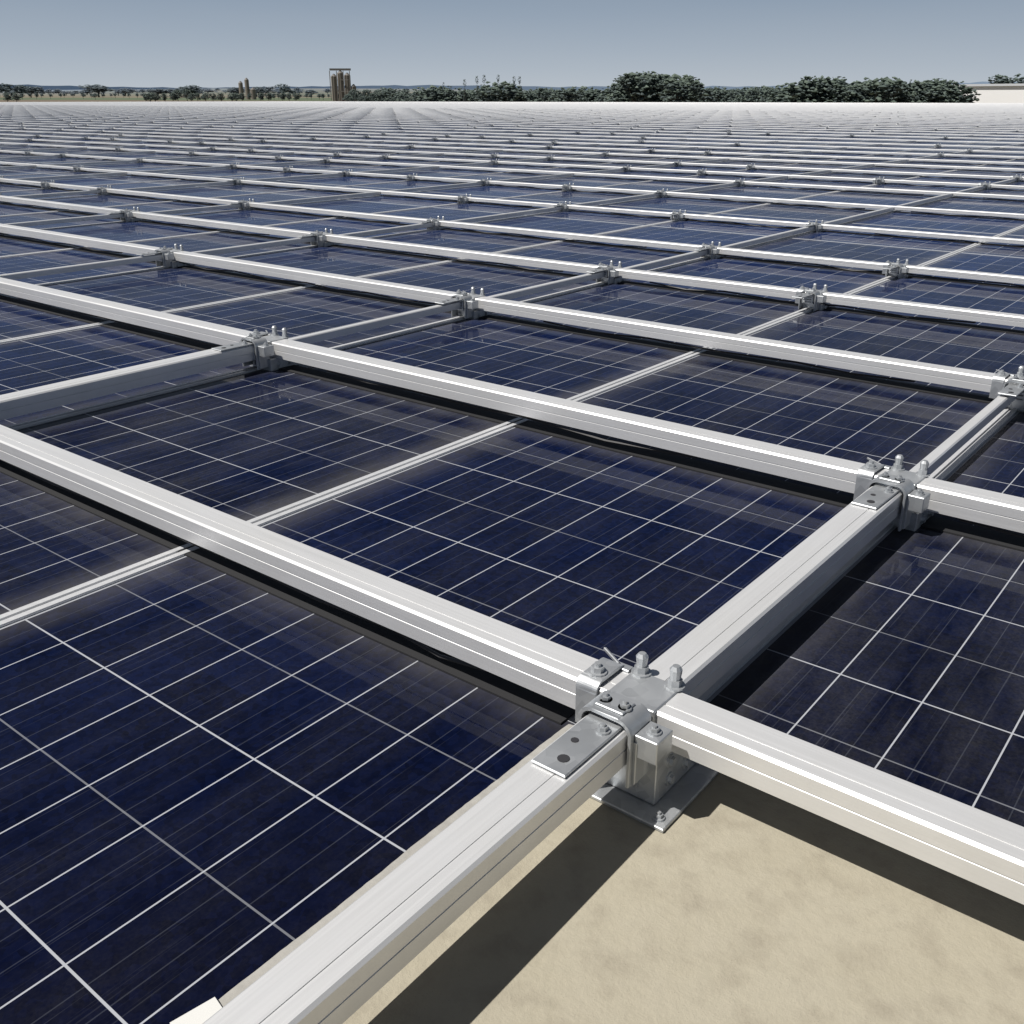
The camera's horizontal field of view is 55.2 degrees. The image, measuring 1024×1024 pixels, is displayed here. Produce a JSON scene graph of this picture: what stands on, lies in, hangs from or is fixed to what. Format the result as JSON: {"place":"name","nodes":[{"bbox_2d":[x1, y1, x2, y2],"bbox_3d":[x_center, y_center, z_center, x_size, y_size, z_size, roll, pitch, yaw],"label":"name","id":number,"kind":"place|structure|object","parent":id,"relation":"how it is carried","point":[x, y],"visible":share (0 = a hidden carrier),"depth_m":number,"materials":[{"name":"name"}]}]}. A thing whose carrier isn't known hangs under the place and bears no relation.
{"place":"outdoors","nodes":[
{"label":"outdoors","id":0,"kind":"place"},
{"bbox_2d":[0,88,603,101],"bbox_3d":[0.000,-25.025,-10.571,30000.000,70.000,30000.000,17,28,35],"label":"terrain","id":1,"kind":"structure","parent":0,"point":[78,97],"depth_m":697.71,"materials":[{"name":"green plant"}]},
{"bbox_2d":[0,83,16,91],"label":"tree","id":2,"kind":"object","parent":1,"relation":"on","point":[7,87],"visible":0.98,"depth_m":604.37,"materials":[{"name":"green plant"}]},
{"bbox_2d":[11,92,20,101],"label":"tree","id":3,"kind":"object","parent":1,"relation":"on","point":[15,96],"visible":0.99,"depth_m":250.31,"materials":[{"name":"green plant"}]},
{"bbox_2d":[10,85,28,97],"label":"tree","id":4,"kind":"object","parent":1,"relation":"on","point":[20,89],"visible":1,"depth_m":609.62,"materials":[{"name":"green plant"}]},
{"bbox_2d":[25,86,39,96],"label":"tree","id":5,"kind":"object","parent":1,"relation":"on","point":[32,89],"visible":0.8,"depth_m":705.59,"materials":[{"name":"green plant"}]},
{"bbox_2d":[78,84,114,96],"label":"tree","id":6,"kind":"object","parent":1,"relation":"on","point":[96,88],"visible":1,"depth_m":773.49,"materials":[{"name":"green plant"}]},
{"bbox_2d":[141,92,155,101],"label":"tree","id":7,"kind":"object","parent":1,"relation":"on","point":[148,96],"visible":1,"depth_m":254.54,"materials":[{"name":"green plant"}]},
{"bbox_2d":[146,88,168,93],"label":"tree","id":8,"kind":"object","parent":1,"relation":"on","point":[159,91],"visible":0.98,"depth_m":998.75,"materials":[{"name":"green plant"}]},
{"bbox_2d":[182,89,190,101],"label":"tree","id":9,"kind":"object","parent":1,"relation":"on","point":[186,94],"visible":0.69,"depth_m":286.40,"materials":[{"name":"green plant"}]},
{"bbox_2d":[179,85,203,92],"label":"tree","id":10,"kind":"object","parent":1,"relation":"on","point":[192,89],"visible":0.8,"depth_m":664.18,"materials":[{"name":"green plant"}]},
{"bbox_2d":[224,87,244,93],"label":"tree","id":11,"kind":"object","parent":1,"relation":"on","point":[234,90],"visible":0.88,"depth_m":947.46,"materials":[{"name":"green plant"}]},
{"bbox_2d":[228,93,241,100],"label":"tree","id":12,"kind":"object","parent":1,"relation":"on","point":[234,96],"visible":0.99,"depth_m":275.26,"materials":[{"name":"green plant"}]},
{"bbox_2d":[274,84,292,92],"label":"tree","id":13,"kind":"object","parent":1,"relation":"on","point":[285,88],"visible":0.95,"depth_m":657.01,"materials":[{"name":"green plant"}]},
{"bbox_2d":[238,68,359,100],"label":"grain silos","id":14,"kind":"object","parent":1,"relation":"on","point":[338,88],"visible":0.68,"depth_m":470.18,"materials":[{"name":"beige metal"}]},
{"bbox_2d":[348,89,361,100],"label":"tree","id":15,"kind":"object","parent":1,"relation":"on","point":[354,93],"visible":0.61,"depth_m":340.74,"materials":[{"name":"green plant"}]},
{"bbox_2d":[359,89,373,98],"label":"tree","id":16,"kind":"object","parent":1,"relation":"on","point":[363,93],"visible":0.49,"depth_m":354.00,"materials":[{"name":"green plant"}]},
{"bbox_2d":[369,92,383,100],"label":"tree","id":17,"kind":"object","parent":1,"relation":"on","point":[376,96],"visible":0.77,"depth_m":285.78,"materials":[{"name":"green plant"}]},
{"bbox_2d":[376,88,399,101],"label":"tree","id":18,"kind":"object","parent":1,"relation":"on","point":[388,92],"visible":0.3,"depth_m":338.37,"materials":[{"name":"green plant"}]},
{"bbox_2d":[387,92,412,101],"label":"tree","id":19,"kind":"object","parent":1,"relation":"on","point":[397,97],"visible":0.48,"depth_m":288.89,"materials":[{"name":"green plant"}]},
{"bbox_2d":[412,85,451,101],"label":"tree","id":20,"kind":"object","parent":1,"relation":"on","point":[431,94],"visible":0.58,"depth_m":251.53,"materials":[{"name":"green plant"}]},
{"bbox_2d":[434,86,464,101],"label":"tree","id":21,"kind":"object","parent":1,"relation":"on","point":[458,96],"visible":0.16,"depth_m":258.05,"materials":[{"name":"green plant"}]},
{"bbox_2d":[443,88,477,101],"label":"tree","id":22,"kind":"object","parent":1,"relation":"on","point":[460,93],"visible":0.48,"depth_m":257.66,"materials":[{"name":"green plant"}]},
{"bbox_2d":[466,87,497,101],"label":"tree","id":23,"kind":"object","parent":1,"relation":"on","point":[474,89],"visible":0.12,"depth_m":260.42,"materials":[{"name":"green plant"}]},
{"bbox_2d":[474,81,527,101],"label":"tree","id":24,"kind":"object","parent":1,"relation":"on","point":[500,94],"visible":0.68,"depth_m":246.89,"materials":[{"name":"green plant"}]},
{"bbox_2d":[487,83,528,101],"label":"tree","id":25,"kind":"object","parent":1,"relation":"on","point":[508,85],"visible":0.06,"depth_m":253.03,"materials":[{"name":"green plant"}]},
{"bbox_2d":[522,90,543,101],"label":"tree","id":26,"kind":"object","parent":1,"relation":"on","point":[533,97],"visible":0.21,"depth_m":257.76,"materials":[{"name":"green plant"}]},
{"bbox_2d":[536,87,554,101],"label":"tree","id":27,"kind":"object","parent":1,"relation":"on","point":[540,92],"visible":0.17,"depth_m":272.73,"materials":[{"name":"green plant"}]},
{"bbox_2d":[539,89,560,101],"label":"tree","id":28,"kind":"object","parent":1,"relation":"on","point":[545,99],"visible":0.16,"depth_m":268.67,"materials":[{"name":"green plant"}]},
{"bbox_2d":[552,86,586,101],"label":"tree","id":29,"kind":"object","parent":1,"relation":"on","point":[569,94],"visible":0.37,"depth_m":247.27,"materials":[{"name":"green plant"}]},
{"bbox_2d":[571,88,595,100],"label":"tree","id":30,"kind":"object","parent":1,"relation":"on","point":[582,93],"visible":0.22,"depth_m":256.72,"materials":[{"name":"green plant"}]},
{"bbox_2d":[577,89,605,101],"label":"tree","id":31,"kind":"object","parent":1,"relation":"on","point":[591,94],"visible":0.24,"depth_m":254.08,"materials":[{"name":"green plant"}]},
{"bbox_2d":[591,89,608,101],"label":"tree","id":32,"kind":"object","parent":1,"relation":"on","point":[601,96],"visible":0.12,"depth_m":250.44,"materials":[{"name":"green plant"}]},
{"bbox_2d":[604,73,646,101],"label":"tree","id":33,"kind":"object","parent":1,"relation":"on","point":[618,89],"visible":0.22,"depth_m":225.83,"materials":[{"name":"green plant"}]},
{"bbox_2d":[604,72,649,101],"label":"tree","id":34,"kind":"object","parent":1,"relation":"on","point":[619,93],"visible":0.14,"depth_m":227.31,"materials":[{"name":"green plant"}]},
{"bbox_2d":[616,72,659,101],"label":"tree","id":35,"kind":"object","parent":1,"relation":"on","point":[628,87],"visible":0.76,"depth_m":218.59,"materials":[{"name":"green plant"}]},
{"bbox_2d":[630,73,670,101],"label":"tree","id":36,"kind":"object","parent":1,"relation":"on","point":[643,94],"visible":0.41,"depth_m":219.61,"materials":[{"name":"green plant"}]},
{"bbox_2d":[639,74,698,101],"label":"tree","id":37,"kind":"object","parent":1,"relation":"on","point":[673,76],"visible":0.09,"depth_m":220.35,"materials":[{"name":"green plant"}]},
{"bbox_2d":[650,77,698,101],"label":"tree","id":38,"kind":"object","parent":1,"relation":"on","point":[669,95],"visible":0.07,"depth_m":217.62,"materials":[{"name":"green plant"}]},
{"bbox_2d":[658,77,718,101],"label":"tree","id":39,"kind":"object","parent":1,"relation":"on","point":[677,90],"visible":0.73,"depth_m":210.28,"materials":[{"name":"green plant"}]},
{"bbox_2d":[700,87,726,101],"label":"tree","id":40,"kind":"object","parent":1,"relation":"on","point":[719,93],"visible":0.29,"depth_m":277.14,"materials":[{"name":"green plant"}]},
{"bbox_2d":[710,86,732,101],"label":"tree","id":41,"kind":"object","parent":1,"relation":"on","point":[726,94],"visible":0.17,"depth_m":287.60,"materials":[{"name":"green plant"}]},
{"bbox_2d":[728,87,758,101],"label":"tree","id":42,"kind":"object","parent":1,"relation":"on","point":[742,92],"visible":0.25,"depth_m":279.09,"materials":[{"name":"green plant"}]},
{"bbox_2d":[739,87,774,101],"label":"tree","id":43,"kind":"object","parent":1,"relation":"on","point":[751,93],"visible":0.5,"depth_m":273.42,"materials":[{"name":"green plant"}]},
{"bbox_2d":[760,86,782,101],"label":"tree","id":44,"kind":"object","parent":1,"relation":"on","point":[772,89],"visible":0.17,"depth_m":267.67,"materials":[{"name":"green plant"}]},
{"bbox_2d":[765,83,813,102],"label":"tree","id":45,"kind":"object","parent":1,"relation":"on","point":[796,88],"visible":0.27,"depth_m":214.42,"materials":[{"name":"green plant"}]},
{"bbox_2d":[771,80,831,102],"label":"tree","id":46,"kind":"object","parent":1,"relation":"on","point":[787,97],"visible":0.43,"depth_m":213.67,"materials":[{"name":"green plant"}]},
{"bbox_2d":[798,75,830,102],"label":"tree","id":47,"kind":"object","parent":1,"relation":"on","point":[813,81],"visible":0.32,"depth_m":213.93,"materials":[{"name":"green plant"}]},
{"bbox_2d":[812,76,858,102],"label":"tree","id":48,"kind":"object","parent":1,"relation":"on","point":[827,81],"visible":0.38,"depth_m":212.10,"materials":[{"name":"green plant"}]},
{"bbox_2d":[826,84,866,102],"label":"tree","id":49,"kind":"object","parent":1,"relation":"on","point":[838,87],"visible":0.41,"depth_m":209.76,"materials":[{"name":"green plant"}]},
{"bbox_2d":[838,83,883,102],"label":"tree","id":50,"kind":"object","parent":1,"relation":"on","point":[858,89],"visible":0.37,"depth_m":208.02,"materials":[{"name":"green plant"}]},
{"bbox_2d":[845,78,903,102],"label":"tree","id":51,"kind":"object","parent":1,"relation":"on","point":[880,93],"visible":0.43,"depth_m":205.65,"materials":[{"name":"green plant"}]},
{"bbox_2d":[856,77,903,98],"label":"tree","id":52,"kind":"object","parent":1,"relation":"on","point":[877,79],"visible":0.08,"depth_m":219.34,"materials":[{"name":"green plant"}]},
{"bbox_2d":[875,77,910,102],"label":"tree","id":53,"kind":"object","parent":1,"relation":"on","point":[899,81],"visible":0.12,"depth_m":212.37,"materials":[{"name":"green plant"}]},
{"bbox_2d":[897,91,922,102],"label":"tree","id":54,"kind":"object","parent":1,"relation":"on","point":[909,98],"visible":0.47,"depth_m":214.62,"materials":[{"name":"green plant"}]},
{"bbox_2d":[904,82,936,101],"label":"tree","id":55,"kind":"object","parent":1,"relation":"on","point":[921,84],"visible":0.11,"depth_m":218.41,"materials":[{"name":"green plant"}]},
{"bbox_2d":[904,80,951,102],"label":"tree","id":56,"kind":"object","parent":1,"relation":"on","point":[917,86],"visible":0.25,"depth_m":216.69,"materials":[{"name":"green plant"}]},
{"bbox_2d":[923,78,951,91],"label":"tree","id":57,"kind":"object","parent":1,"relation":"on","point":[940,82],"visible":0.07,"depth_m":218.84,"materials":[{"name":"green plant"}]},
{"bbox_2d":[916,85,979,102],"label":"tree","id":58,"kind":"object","parent":1,"relation":"on","point":[935,90],"visible":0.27,"depth_m":211.82,"materials":[{"name":"green plant"}]},
{"bbox_2d":[941,80,972,102],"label":"tree","id":59,"kind":"object","parent":1,"relation":"on","point":[944,85],"visible":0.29,"depth_m":212.47,"materials":[{"name":"green plant"}]},
{"bbox_2d":[934,84,980,102],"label":"tree","id":60,"kind":"object","parent":1,"relation":"on","point":[969,90],"visible":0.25,"depth_m":211.02,"materials":[{"name":"green plant"}]},
{"bbox_2d":[988,73,1023,83],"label":"tree","id":61,"kind":"object","parent":1,"relation":"on","point":[999,79],"visible":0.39,"depth_m":347.28,"materials":[{"name":"green plant"}]},
{"bbox_2d":[0,0,1023,87],"label":"sky","id":62,"kind":"structure","parent":0,"point":[108,43],"materials":[{"name":"blue"}]},
{"bbox_2d":[8,81,1016,89],"bbox_3d":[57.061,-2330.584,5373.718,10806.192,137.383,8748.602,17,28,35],"label":"distant hills","id":63,"kind":"structure","parent":0,"point":[471,87],"depth_m":8131.46,"materials":[{"name":"green plant"}]},
{"bbox_2d":[952,84,1023,102],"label":"white warehouse","id":64,"kind":"structure","parent":0,"point":[1001,93],"depth_m":237.75,"materials":[{"name":"white"}]},
{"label":"warehouse walls","id":65,"kind":"object","parent":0,"visible":0},
{"bbox_2d":[343,773,1023,1023],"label":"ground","id":66,"kind":"structure","parent":65,"relation":"on","point":[723,899],"depth_m":1.06,"materials":[{"name":"concrete"}]},
{"bbox_2d":[170,724,573,1023],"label":"mortar bedding","id":67,"kind":"object","parent":66,"relation":"on","point":[203,1012],"visible":0.24,"depth_m":1.04,"materials":[{"name":"white concrete"}]},
{"bbox_2d":[0,111,1023,1023],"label":"solar panels","id":68,"kind":"object","parent":66,"relation":"on","point":[220,777],"visible":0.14,"depth_m":1.96,"materials":[{"name":"glass"}]},
{"bbox_2d":[34,180,57,189],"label":"joint clamp","id":69,"kind":"object","parent":68,"relation":"on","point":[45,185],"visible":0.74,"depth_m":9.27,"materials":[{"name":"metal"}]},
{"bbox_2d":[87,185,111,194],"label":"joint clamp","id":70,"kind":"object","parent":68,"relation":"on","point":[102,189],"visible":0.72,"depth_m":8.71,"materials":[{"name":"metal"}]},
{"bbox_2d":[108,207,144,221],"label":"joint clamp","id":71,"kind":"object","parent":68,"relation":"on","point":[127,215],"visible":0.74,"depth_m":6.83,"materials":[{"name":"metal"}]},
{"bbox_2d":[225,177,246,184],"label":"joint clamp","id":72,"kind":"object","parent":68,"relation":"on","point":[237,181],"visible":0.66,"depth_m":9.73,"materials":[{"name":"metal"}]},
{"bbox_2d":[228,198,257,209],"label":"joint clamp","id":73,"kind":"object","parent":68,"relation":"on","point":[245,205],"visible":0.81,"depth_m":7.54,"materials":[{"name":"metal"}]},
{"bbox_2d":[211,325,298,370],"bbox_3d":[-0.810,-0.494,3.108,0.184,0.159,0.298,18,29,35],"label":"joint clamp","id":74,"kind":"object","parent":68,"relation":"on","point":[263,352],"visible":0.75,"depth_m":3.08,"materials":[{"name":"metal"}]},
{"bbox_2d":[297,228,337,246],"bbox_3d":[-1.132,-1.577,5.707,0.165,0.131,0.267,18,29,36],"label":"joint clamp","id":75,"kind":"object","parent":68,"relation":"on","point":[322,241],"visible":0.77,"depth_m":5.68,"materials":[{"name":"metal"}]},
{"bbox_2d":[336,170,354,176],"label":"joint clamp","id":76,"kind":"object","parent":68,"relation":"on","point":[347,173],"visible":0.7,"depth_m":10.79,"materials":[{"name":"metal"}]},
{"bbox_2d":[401,174,419,180],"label":"joint clamp","id":77,"kind":"object","parent":68,"relation":"on","point":[411,177],"visible":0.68,"depth_m":10.22,"materials":[{"name":"metal"}]},
{"bbox_2d":[418,216,447,229],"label":"joint clamp","id":78,"kind":"object","parent":68,"relation":"on","point":[437,224],"visible":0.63,"depth_m":6.42,"materials":[{"name":"metal"}]},
{"bbox_2d":[0,341,903,1023],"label":"support beams","id":79,"kind":"structure","parent":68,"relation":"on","point":[344,965],"depth_m":1.06,"materials":[{"name":"metal"}]},
{"bbox_2d":[435,287,490,318],"bbox_3d":[-0.194,-0.795,3.839,0.174,0.145,0.282,17,28,34],"label":"joint clamp","id":80,"kind":"object","parent":68,"relation":"on","point":[470,310],"visible":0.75,"depth_m":3.81,"materials":[{"name":"metal"}]},
{"bbox_2d":[476,178,493,185],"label":"joint clamp","id":81,"kind":"object","parent":68,"relation":"on","point":[486,182],"visible":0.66,"depth_m":9.65,"materials":[{"name":"metal"}]},
{"bbox_2d":[0,101,1023,904],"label":"rails","id":82,"kind":"object","parent":68,"relation":"on","point":[954,837],"visible":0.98,"depth_m":2.89,"materials":[{"name":"metal"}]},
{"bbox_2d":[136,244,190,267],"bbox_3d":[-1.770,-1.281,4.989,0.174,0.145,0.282,17,28,35],"label":"joint clamp","id":83,"kind":"object","parent":82,"relation":"attached to","point":[167,260],"visible":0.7,"depth_m":4.96,"materials":[{"name":"metal"}]},
{"bbox_2d":[454,194,473,203],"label":"joint clamp","id":84,"kind":"object","parent":82,"relation":"attached to","point":[463,199],"visible":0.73,"depth_m":8.03,"materials":[{"name":"metal"}]},
{"bbox_2d":[552,201,573,211],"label":"joint clamp","id":85,"kind":"object","parent":82,"relation":"attached to","point":[565,207],"visible":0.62,"depth_m":7.46,"materials":[{"name":"metal"}]},
{"bbox_2d":[557,183,576,190],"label":"joint clamp","id":86,"kind":"object","parent":82,"relation":"attached to","point":[568,187],"visible":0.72,"depth_m":9.08,"materials":[{"name":"metal"}]},
{"bbox_2d":[587,260,625,284],"bbox_3d":[0.433,-1.094,4.566,0.165,0.131,0.267,16,28,34],"label":"joint clamp","id":87,"kind":"object","parent":82,"relation":"attached to","point":[612,277],"visible":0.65,"depth_m":4.54,"materials":[{"name":"metal"}]},
{"bbox_2d":[668,210,688,220],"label":"joint clamp","id":88,"kind":"object","parent":82,"relation":"attached to","point":[679,215],"visible":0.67,"depth_m":6.89,"materials":[{"name":"metal"}]},
{"bbox_2d":[694,241,724,258],"bbox_3d":[1.057,-1.393,5.290,0.155,0.117,0.251,17,28,35],"label":"joint clamp","id":89,"kind":"object","parent":82,"relation":"attached to","point":[714,251],"visible":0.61,"depth_m":5.26,"materials":[{"name":"metal"}]},
{"bbox_2d":[792,283,830,310],"bbox_3d":[1.212,-0.854,3.997,0.164,0.131,0.267,18,29,36],"label":"joint clamp","id":90,"kind":"object","parent":82,"relation":"attached to","point":[814,298],"visible":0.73,"depth_m":3.97,"materials":[{"name":"metal"}]},
{"bbox_2d":[804,220,825,231],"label":"joint clamp","id":91,"kind":"object","parent":82,"relation":"attached to","point":[819,227],"visible":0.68,"depth_m":6.30,"materials":[{"name":"metal"}]},
{"bbox_2d":[882,259,911,278],"bbox_3d":[1.841,-1.150,4.716,0.155,0.117,0.251,18,29,36],"label":"joint clamp","id":92,"kind":"object","parent":82,"relation":"attached to","point":[897,269],"visible":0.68,"depth_m":4.70,"materials":[{"name":"metal"}]},
{"bbox_2d":[989,366,1023,411],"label":"joint clamp","id":93,"kind":"object","parent":82,"relation":"attached to","point":[999,386],"visible":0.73,"depth_m":2.70,"materials":[{"name":"metal"}]},
{"bbox_2d":[0,105,1023,474],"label":"thin cross members","id":94,"kind":"object","parent":68,"relation":"on","point":[946,449],"visible":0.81,"depth_m":11.36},
{"bbox_2d":[0,127,1023,671],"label":"string cables","id":95,"kind":"object","parent":68,"relation":"on","point":[438,655],"visible":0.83,"depth_m":4.77,"materials":[{"name":"grey plastic"}]},
{"bbox_2d":[531,647,719,832],"bbox_3d":[0.130,0.293,1.246,0.184,0.159,0.298,17,28,35],"label":"mounting bracket","id":96,"kind":"object","parent":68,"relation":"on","point":[655,782],"visible":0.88,"depth_m":1.24,"materials":[{"name":"metal"}]},
{"bbox_2d":[652,189,670,197],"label":"joint clamp","id":97,"kind":"object","parent":68,"relation":"on","point":[664,194],"visible":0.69,"depth_m":8.50,"materials":[{"name":"metal"}]},
{"bbox_2d":[695,169,706,175],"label":"joint clamp","id":98,"kind":"object","parent":68,"relation":"on","point":[702,172],"visible":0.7,"depth_m":10.96,"materials":[{"name":"metal"}]},
{"bbox_2d":[733,178,746,185],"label":"joint clamp","id":99,"kind":"object","parent":68,"relation":"on","point":[741,182],"visible":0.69,"depth_m":9.58,"materials":[{"name":"metal"}]},
{"bbox_2d":[873,177,885,183],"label":"joint clamp","id":100,"kind":"object","parent":68,"relation":"on","point":[879,180],"visible":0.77,"depth_m":9.83,"materials":[{"name":"metal"}]},
{"bbox_2d":[851,454,933,530],"bbox_3d":[0.752,-0.011,1.965,0.184,0.159,0.298,18,29,36],"label":"mounting bracket","id":101,"kind":"object","parent":68,"relation":"on","point":[914,515],"visible":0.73,"depth_m":1.93,"materials":[{"name":"metal"}]},
{"bbox_2d":[978,181,991,189],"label":"joint clamp","id":102,"kind":"object","parent":68,"relation":"on","point":[987,184],"visible":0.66,"depth_m":9.25,"materials":[{"name":"metal"}]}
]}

